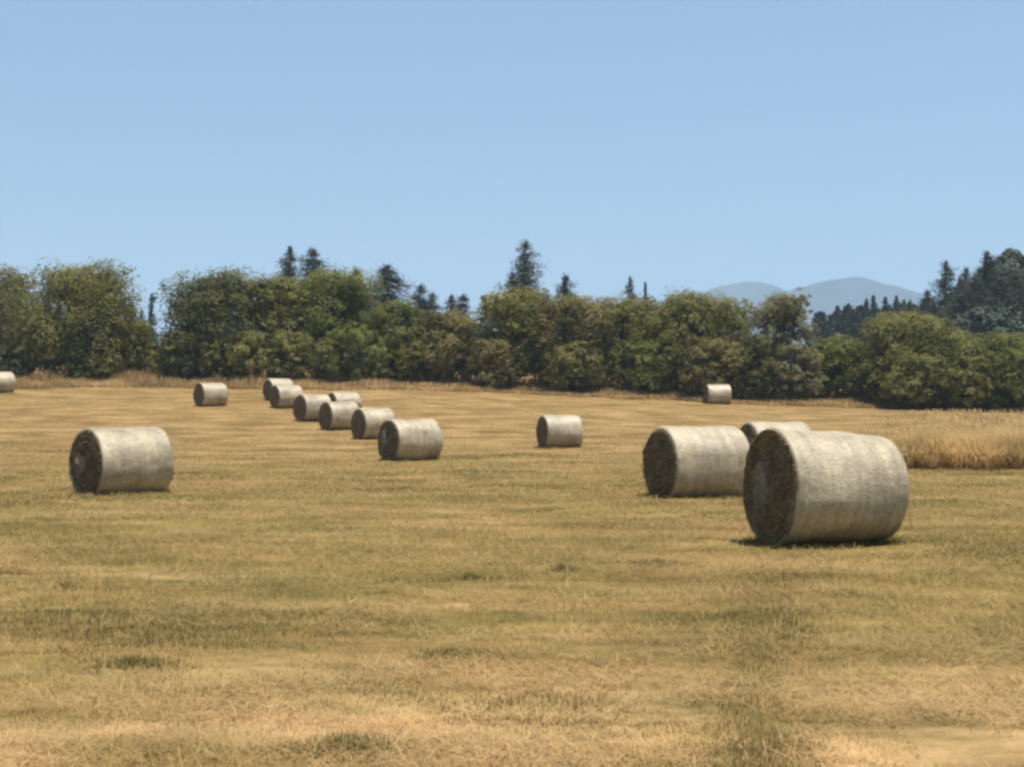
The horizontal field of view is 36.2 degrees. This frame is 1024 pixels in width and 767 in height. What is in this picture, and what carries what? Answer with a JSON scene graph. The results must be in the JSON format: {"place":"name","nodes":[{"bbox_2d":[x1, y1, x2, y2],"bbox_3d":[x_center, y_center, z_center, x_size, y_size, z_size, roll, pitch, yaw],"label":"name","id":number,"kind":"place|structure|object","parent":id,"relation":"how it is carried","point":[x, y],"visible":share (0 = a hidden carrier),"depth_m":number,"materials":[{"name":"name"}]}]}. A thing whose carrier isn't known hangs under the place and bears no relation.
{"place":"outdoors","nodes":[
{"label":"outdoors","id":0,"kind":"place"},
{"bbox_2d":[0,365,1023,766],"bbox_3d":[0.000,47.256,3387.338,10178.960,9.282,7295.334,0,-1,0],"label":"ground","id":1,"kind":"structure","parent":0,"point":[942,741],"depth_m":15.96,"materials":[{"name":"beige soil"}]},
{"bbox_2d":[0,372,15,392],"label":"hay bale","id":2,"kind":"object","parent":1,"relation":"on","point":[7,381],"visible":0.98,"depth_m":110.07},
{"bbox_2d":[0,343,39,377],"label":"willow bush","id":3,"kind":"object","parent":1,"relation":"on","point":[5,356],"visible":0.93,"depth_m":119.97,"materials":[{"name":"green plant"}]},
{"bbox_2d":[0,263,48,366],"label":"broadleaf tree","id":4,"kind":"object","parent":1,"relation":"on","point":[6,271],"visible":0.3,"depth_m":125.41,"materials":[{"name":"green plant"}]},
{"bbox_2d":[44,579,88,590],"bbox_3d":[-4.550,2.056,15.910,0.570,0.150,0.465,0,-1,10],"label":"grass clump","id":5,"kind":"object","parent":1,"relation":"on","point":[65,582],"visible":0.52,"depth_m":15.90,"materials":[{"name":"plant"}]},
{"bbox_2d":[0,257,146,377],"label":"broadleaf tree","id":6,"kind":"object","parent":1,"relation":"on","point":[90,300],"visible":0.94,"depth_m":121.12,"materials":[{"name":"green plant"}]},
{"bbox_2d":[64,351,122,380],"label":"willow bush","id":7,"kind":"object","parent":1,"relation":"on","point":[105,368],"visible":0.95,"depth_m":120.06,"materials":[{"name":"green plant"}]},
{"bbox_2d":[66,427,176,495],"bbox_3d":[-8.151,1.605,32.581,1.876,1.494,1.607,1,-1,-42],"label":"hay bale","id":8,"kind":"object","parent":1,"relation":"on","point":[125,460],"visible":0.91,"depth_m":32.05,"materials":[{"name":"plant"}]},
{"bbox_2d":[40,652,210,672],"bbox_3d":[-2.743,1.989,11.182,1.380,0.123,0.924,0,-1,0],"label":"grass clump","id":9,"kind":"object","parent":1,"relation":"on","point":[134,659],"visible":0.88,"depth_m":11.18,"materials":[{"name":"green plant"}]},
{"bbox_2d":[98,319,165,375],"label":"broadleaf tree","id":10,"kind":"object","parent":1,"relation":"on","point":[145,357],"visible":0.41,"depth_m":126.19,"materials":[{"name":"green plant"}]},
{"bbox_2d":[128,302,141,352],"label":"conifer tree","id":11,"kind":"object","parent":1,"relation":"on","point":[134,319],"visible":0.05,"depth_m":260.06,"materials":[{"name":"green plant"}]},
{"bbox_2d":[138,308,145,347],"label":"conifer tree","id":12,"kind":"object","parent":1,"relation":"on","point":[141,314],"visible":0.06,"depth_m":265.09,"materials":[{"name":"green plant"}]},
{"bbox_2d":[142,295,160,349],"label":"conifer tree","id":13,"kind":"object","parent":1,"relation":"on","point":[151,312],"visible":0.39,"depth_m":259.99,"materials":[{"name":"green plant"}]},
{"bbox_2d":[148,327,208,378],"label":"willow bush","id":14,"kind":"object","parent":1,"relation":"on","point":[167,362],"visible":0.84,"depth_m":120.66,"materials":[{"name":"green plant"}]},
{"bbox_2d":[193,382,227,405],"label":"hay bale","id":15,"kind":"object","parent":1,"relation":"on","point":[210,394],"visible":1,"depth_m":98.98},
{"bbox_2d":[149,263,274,376],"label":"broadleaf tree","id":16,"kind":"object","parent":1,"relation":"on","point":[206,306],"visible":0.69,"depth_m":121.58,"materials":[{"name":"green plant"}]},
{"bbox_2d":[196,330,269,380],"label":"willow bush","id":17,"kind":"object","parent":1,"relation":"on","point":[244,350],"visible":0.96,"depth_m":119.46,"materials":[{"name":"green plant"}]},
{"bbox_2d":[247,363,252,385],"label":"dead sapling","id":18,"kind":"object","parent":1,"relation":"on","point":[250,372],"visible":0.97,"depth_m":115.99,"materials":[{"name":"wood"}]},
{"bbox_2d":[263,378,292,399],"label":"hay bale","id":19,"kind":"object","parent":1,"relation":"on","point":[269,383],"visible":0.5,"depth_m":105.22},
{"bbox_2d":[243,272,314,374],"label":"broadleaf tree","id":20,"kind":"object","parent":1,"relation":"on","point":[283,289],"visible":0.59,"depth_m":122.91,"materials":[{"name":"green plant"}]},
{"bbox_2d":[269,385,302,407],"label":"hay bale","id":21,"kind":"object","parent":1,"relation":"on","point":[282,396],"visible":0.72,"depth_m":97.92},
{"bbox_2d":[270,246,302,321],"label":"conifer tree","id":22,"kind":"object","parent":1,"relation":"on","point":[288,267],"visible":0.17,"depth_m":189.90,"materials":[{"name":"green plant"}]},
{"bbox_2d":[259,330,314,380],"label":"willow bush","id":23,"kind":"object","parent":1,"relation":"on","point":[292,354],"visible":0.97,"depth_m":119.93,"materials":[{"name":"green plant"}]},
{"bbox_2d":[284,246,335,330],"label":"conifer tree","id":24,"kind":"object","parent":1,"relation":"on","point":[310,265],"visible":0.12,"depth_m":185.03,"materials":[{"name":"green plant"}]},
{"bbox_2d":[293,394,330,420],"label":"hay bale","id":25,"kind":"object","parent":1,"relation":"on","point":[306,407],"visible":0.68,"depth_m":86.52},
{"bbox_2d":[318,401,358,429],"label":"hay bale","id":26,"kind":"object","parent":1,"relation":"on","point":[334,415],"visible":0.79,"depth_m":79.70},
{"bbox_2d":[287,265,392,374],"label":"broadleaf tree","id":27,"kind":"object","parent":1,"relation":"on","point":[335,294],"visible":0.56,"depth_m":123.45,"materials":[{"name":"green plant"}]},
{"bbox_2d":[328,392,361,407],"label":"hay bale","id":28,"kind":"object","parent":1,"relation":"on","point":[355,397],"visible":0.36,"depth_m":90.10},
{"bbox_2d":[300,325,393,382],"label":"willow bush","id":29,"kind":"object","parent":1,"relation":"on","point":[329,359],"visible":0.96,"depth_m":120.06,"materials":[{"name":"green plant"}]},
{"bbox_2d":[252,727,441,765],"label":"grass clump","id":30,"kind":"object","parent":1,"relation":"on","point":[338,740],"visible":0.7,"depth_m":8.13,"materials":[{"name":"plant"}]},
{"bbox_2d":[351,408,395,438],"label":"hay bale","id":31,"kind":"object","parent":1,"relation":"on","point":[366,423],"visible":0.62,"depth_m":72.37},
{"bbox_2d":[357,264,426,367],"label":"conifer tree","id":32,"kind":"object","parent":1,"relation":"on","point":[387,286],"visible":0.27,"depth_m":179.71,"materials":[{"name":"green plant"}]},
{"bbox_2d":[359,297,429,379],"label":"broadleaf tree","id":33,"kind":"object","parent":1,"relation":"on","point":[400,319],"visible":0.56,"depth_m":121.95,"materials":[{"name":"green plant"}]},
{"bbox_2d":[376,418,444,460],"bbox_3d":[-3.492,1.910,53.283,1.967,1.500,1.602,1,-1,-35],"label":"hay bale","id":34,"kind":"object","parent":1,"relation":"on","point":[409,439],"visible":0.92,"depth_m":52.75,"materials":[{"name":"plant"}]},
{"bbox_2d":[386,337,444,385],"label":"willow bush","id":35,"kind":"object","parent":1,"relation":"on","point":[409,370],"visible":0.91,"depth_m":120.44,"materials":[{"name":"green plant"}]},
{"bbox_2d":[405,281,436,322],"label":"conifer tree","id":36,"kind":"object","parent":1,"relation":"on","point":[423,305],"visible":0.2,"depth_m":199.94,"materials":[{"name":"green plant"}]},
{"bbox_2d":[426,291,446,313],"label":"conifer tree","id":37,"kind":"object","parent":1,"relation":"on","point":[432,295],"visible":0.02,"depth_m":204.96,"materials":[{"name":"green plant"}]},
{"bbox_2d":[406,308,484,385],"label":"broadleaf tree","id":38,"kind":"object","parent":1,"relation":"on","point":[450,335],"visible":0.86,"depth_m":121.10,"materials":[{"name":"green plant"}]},
{"bbox_2d":[387,645,508,662],"bbox_3d":[-0.458,2.006,11.646,1.167,0.120,0.903,0,-1,0],"label":"grass clump","id":39,"kind":"object","parent":1,"relation":"on","point":[447,650],"visible":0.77,"depth_m":11.60,"materials":[{"name":"plant"}]},
{"bbox_2d":[442,294,471,358],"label":"conifer tree","id":40,"kind":"object","parent":1,"relation":"on","point":[451,297],"visible":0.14,"depth_m":209.95,"materials":[{"name":"green plant"}]},
{"bbox_2d":[453,294,475,339],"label":"conifer tree","id":41,"kind":"object","parent":1,"relation":"on","point":[462,298],"visible":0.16,"depth_m":212.03,"materials":[{"name":"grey plant"}]},
{"bbox_2d":[426,571,508,582],"bbox_3d":[-0.447,2.091,16.947,1.046,0.132,0.811,0,-1,-11],"label":"grass clump","id":42,"kind":"object","parent":1,"relation":"on","point":[470,575],"visible":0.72,"depth_m":16.93,"materials":[{"name":"plant"}]},
{"bbox_2d":[465,337,522,390],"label":"willow bush","id":43,"kind":"object","parent":1,"relation":"on","point":[491,375],"visible":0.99,"depth_m":119.67,"materials":[{"name":"green plant"}]},
{"bbox_2d":[63,302,926,380],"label":"distant wood","id":44,"kind":"object","parent":1,"relation":"on","point":[846,320],"visible":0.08,"depth_m":304.66,"materials":[{"name":"green plant"}]},
{"bbox_2d":[497,270,518,330],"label":"conifer tree","id":45,"kind":"object","parent":1,"relation":"on","point":[510,284],"visible":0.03,"depth_m":173.98,"materials":[{"name":"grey plant"}]},
{"bbox_2d":[468,285,554,384],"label":"broadleaf tree","id":46,"kind":"object","parent":1,"relation":"on","point":[512,310],"visible":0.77,"depth_m":121.33,"materials":[{"name":"green plant"}]},
{"bbox_2d":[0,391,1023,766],"bbox_3d":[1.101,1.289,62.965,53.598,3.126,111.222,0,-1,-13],"label":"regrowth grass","id":47,"kind":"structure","parent":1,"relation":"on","point":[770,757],"depth_m":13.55,"materials":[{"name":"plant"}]},
{"bbox_2d":[12,367,1023,409],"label":"verge grass","id":48,"kind":"structure","parent":1,"relation":"on","point":[49,380],"depth_m":118.03,"materials":[{"name":"plant"}]},
{"bbox_2d":[494,238,567,339],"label":"conifer tree","id":49,"kind":"object","parent":1,"relation":"on","point":[525,266],"visible":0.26,"depth_m":169.90,"materials":[{"name":"green plant"}]},
{"bbox_2d":[536,415,582,447],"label":"hay bale","id":50,"kind":"object","parent":1,"relation":"on","point":[557,431],"visible":0.96,"depth_m":66.08},
{"bbox_2d":[537,561,581,572],"bbox_3d":[0.577,2.079,17.756,0.511,0.144,0.353,0,-1,-24],"label":"grass clump","id":51,"kind":"object","parent":1,"relation":"on","point":[561,566],"visible":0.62,"depth_m":17.74,"materials":[{"name":"plant"}]},
{"bbox_2d":[554,273,590,334],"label":"conifer tree","id":52,"kind":"object","parent":1,"relation":"on","point":[564,289],"visible":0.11,"depth_m":185.00,"materials":[{"name":"green plant"}]},
{"bbox_2d":[523,293,622,390],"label":"broadleaf tree","id":53,"kind":"object","parent":1,"relation":"on","point":[578,316],"visible":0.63,"depth_m":120.61,"materials":[{"name":"green plant"}]},
{"bbox_2d":[540,340,609,391],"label":"willow bush","id":54,"kind":"object","parent":1,"relation":"on","point":[570,355],"visible":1,"depth_m":118.79,"materials":[{"name":"green plant"}]},
{"bbox_2d":[621,276,638,302],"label":"conifer tree","id":55,"kind":"object","parent":1,"relation":"on","point":[630,285],"visible":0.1,"depth_m":250.07,"materials":[{"name":"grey plant"}]},
{"bbox_2d":[594,292,680,387],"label":"broadleaf tree","id":56,"kind":"object","parent":1,"relation":"on","point":[637,321],"visible":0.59,"depth_m":120.57,"materials":[{"name":"green plant"}]},
{"bbox_2d":[613,336,677,395],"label":"willow bush","id":57,"kind":"object","parent":1,"relation":"on","point":[650,370],"visible":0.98,"depth_m":118.58,"materials":[{"name":"green plant"}]},
{"bbox_2d":[642,282,649,299],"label":"conifer tree","id":58,"kind":"object","parent":1,"relation":"on","point":[646,297],"visible":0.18,"depth_m":250.15,"materials":[{"name":"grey plant"}]},
{"bbox_2d":[611,557,702,567],"bbox_3d":[1.671,2.117,18.604,1.215,0.116,0.947,0,-1,0],"label":"grass clump","id":59,"kind":"object","parent":1,"relation":"on","point":[646,561],"visible":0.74,"depth_m":18.52,"materials":[{"name":"beige plant"}]},
{"bbox_2d":[640,425,749,497],"bbox_3d":[3.790,1.597,32.022,1.954,1.496,1.595,0,-1,-23],"label":"hay bale","id":60,"kind":"object","parent":1,"relation":"on","point":[683,461],"visible":0.89,"depth_m":31.48,"materials":[{"name":"plant"}]},
{"bbox_2d":[643,286,757,394],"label":"broadleaf tree","id":61,"kind":"object","parent":1,"relation":"on","point":[698,315],"visible":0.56,"depth_m":120.15,"materials":[{"name":"green plant"}]},
{"bbox_2d":[668,334,753,397],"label":"willow bush","id":62,"kind":"object","parent":1,"relation":"on","point":[705,352],"visible":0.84,"depth_m":117.44,"materials":[{"name":"green plant"}]},
{"bbox_2d":[704,384,731,403],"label":"hay bale","id":63,"kind":"object","parent":1,"relation":"on","point":[717,393],"visible":0.98,"depth_m":114.70},
{"bbox_2d":[731,334,792,401],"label":"willow bush","id":64,"kind":"object","parent":1,"relation":"on","point":[760,381],"visible":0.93,"depth_m":117.20,"materials":[{"name":"green plant"}]},
{"bbox_2d":[740,421,810,444],"bbox_3d":[7.212,1.772,42.950,1.834,1.472,1.526,0,-1,-18],"label":"hay bale","id":65,"kind":"object","parent":1,"relation":"on","point":[750,429],"visible":0.16,"depth_m":42.59},
{"bbox_2d":[740,286,826,397],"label":"broadleaf tree","id":66,"kind":"object","parent":1,"relation":"on","point":[775,319],"visible":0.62,"depth_m":120.33,"materials":[{"name":"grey plant"}]},
{"bbox_2d":[767,343,828,402],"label":"willow bush","id":67,"kind":"object","parent":1,"relation":"on","point":[799,356],"visible":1,"depth_m":116.94,"materials":[{"name":"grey plant"}]},
{"bbox_2d":[739,423,913,545],"bbox_3d":[4.255,1.364,21.223,1.955,1.638,1.734,1,-1,-18],"label":"hay bale","id":68,"kind":"object","parent":1,"relation":"on","point":[825,486],"visible":0.98,"depth_m":20.68,"materials":[{"name":"plant"}]},
{"bbox_2d":[801,333,877,401],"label":"broadleaf tree","id":69,"kind":"object","parent":1,"relation":"on","point":[834,348],"visible":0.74,"depth_m":119.37,"materials":[{"name":"green plant"}]},
{"bbox_2d":[863,298,871,338],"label":"conifer tree","id":70,"kind":"object","parent":1,"relation":"on","point":[866,304],"visible":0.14,"depth_m":329.91,"materials":[{"name":"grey plant"}]},
{"bbox_2d":[867,295,877,323],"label":"conifer tree","id":71,"kind":"object","parent":1,"relation":"on","point":[873,306],"visible":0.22,"depth_m":330.04,"materials":[{"name":"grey plant"}]},
{"bbox_2d":[880,296,887,310],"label":"conifer tree","id":72,"kind":"object","parent":1,"relation":"on","point":[885,301],"visible":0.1,"depth_m":330.11,"materials":[{"name":"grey plant"}]},
{"bbox_2d":[892,295,899,315],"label":"conifer tree","id":73,"kind":"object","parent":1,"relation":"on","point":[895,303],"visible":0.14,"depth_m":330.07,"materials":[{"name":"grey plant"}]},
{"bbox_2d":[893,299,917,358],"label":"conifer tree","id":74,"kind":"object","parent":1,"relation":"on","point":[907,310],"visible":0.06,"depth_m":235.01,"materials":[{"name":"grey plant"}]},
{"bbox_2d":[837,308,976,405],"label":"broadleaf tree","id":75,"kind":"object","parent":1,"relation":"on","point":[910,334],"visible":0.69,"depth_m":117.12,"materials":[{"name":"green plant"}]},
{"bbox_2d":[878,352,948,409],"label":"willow bush","id":76,"kind":"object","parent":1,"relation":"on","point":[904,389],"visible":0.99,"depth_m":113.48,"materials":[{"name":"green plant"}]},
{"bbox_2d":[903,290,941,317],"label":"conifer tree","id":77,"kind":"object","parent":1,"relation":"on","point":[924,300],"visible":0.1,"depth_m":224.90,"materials":[{"name":"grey plant"}]},
{"bbox_2d":[836,408,1023,469],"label":"tall grass","id":78,"kind":"structure","parent":1,"relation":"on","point":[994,447],"depth_m":46.36,"materials":[{"name":"beige plant"}]},
{"bbox_2d":[922,260,958,320],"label":"conifer tree","id":79,"kind":"object","parent":1,"relation":"on","point":[943,288],"visible":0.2,"depth_m":215.07,"materials":[{"name":"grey plant"}]},
{"bbox_2d":[937,276,969,325],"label":"conifer tree","id":80,"kind":"object","parent":1,"relation":"on","point":[960,280],"visible":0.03,"depth_m":205.06,"materials":[{"name":"green plant"}]},
{"bbox_2d":[933,267,974,317],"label":"conifer tree","id":81,"kind":"object","parent":1,"relation":"on","point":[965,274],"visible":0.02,"depth_m":215.19,"materials":[{"name":"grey plant"}]},
{"bbox_2d":[937,287,972,316],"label":"conifer tree","id":82,"kind":"object","parent":1,"relation":"on","point":[958,299],"visible":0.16,"depth_m":199.57,"materials":[{"name":"green plant"}]},
{"bbox_2d":[930,355,1001,410],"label":"willow bush","id":83,"kind":"object","parent":1,"relation":"on","point":[955,393],"visible":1,"depth_m":112.67,"materials":[{"name":"green plant"}]},
{"bbox_2d":[941,273,1001,330],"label":"conifer tree","id":84,"kind":"object","parent":1,"relation":"on","point":[977,296],"visible":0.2,"depth_m":199.88,"materials":[{"name":"green plant"}]},
{"bbox_2d":[938,304,1023,359],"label":"broadleaf tree","id":85,"kind":"object","parent":1,"relation":"on","point":[978,319],"visible":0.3,"depth_m":187.08,"materials":[{"name":"plant"}]},
{"bbox_2d":[938,330,1023,408],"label":"broadleaf tree","id":86,"kind":"object","parent":1,"relation":"on","point":[996,343],"visible":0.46,"depth_m":115.29,"materials":[{"name":"green plant"}]},
{"bbox_2d":[965,249,1009,307],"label":"conifer tree","id":87,"kind":"object","parent":1,"relation":"on","point":[986,269],"visible":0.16,"depth_m":209.91,"materials":[{"name":"green plant"}]},
{"bbox_2d":[976,248,1023,302],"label":"broadleaf tree","id":88,"kind":"object","parent":1,"relation":"on","point":[1008,261],"visible":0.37,"depth_m":209.78,"materials":[{"name":"green plant"}]},
{"bbox_2d":[981,347,1023,411],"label":"willow bush","id":89,"kind":"object","parent":1,"relation":"on","point":[1010,371],"visible":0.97,"depth_m":112.44,"materials":[{"name":"green plant"}]},
{"bbox_2d":[984,272,1023,309],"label":"conifer tree","id":90,"kind":"object","parent":1,"relation":"on","point":[1004,299],"visible":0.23,"depth_m":199.73,"materials":[{"name":"green plant"}]},
{"bbox_2d":[1004,268,1023,319],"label":"conifer tree","id":91,"kind":"object","parent":1,"relation":"on","point":[1015,275],"visible":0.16,"depth_m":202.93,"materials":[{"name":"green plant"}]},
{"bbox_2d":[0,0,1023,341],"label":"sky","id":92,"kind":"structure","parent":0,"point":[701,145],"materials":[{"name":"blue"}]},
{"bbox_2d":[673,282,786,337],"bbox_3d":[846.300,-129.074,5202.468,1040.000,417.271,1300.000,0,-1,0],"label":"mountain","id":93,"kind":"structure","parent":0,"point":[752,291],"depth_m":5068.96,"materials":[{"name":"blue"}]},
{"bbox_2d":[735,277,942,343],"bbox_3d":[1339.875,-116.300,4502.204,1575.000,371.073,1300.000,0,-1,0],"label":"mountain","id":94,"kind":"structure","parent":0,"point":[827,297],"depth_m":4320.74,"materials":[{"name":"blue"}]}
]}

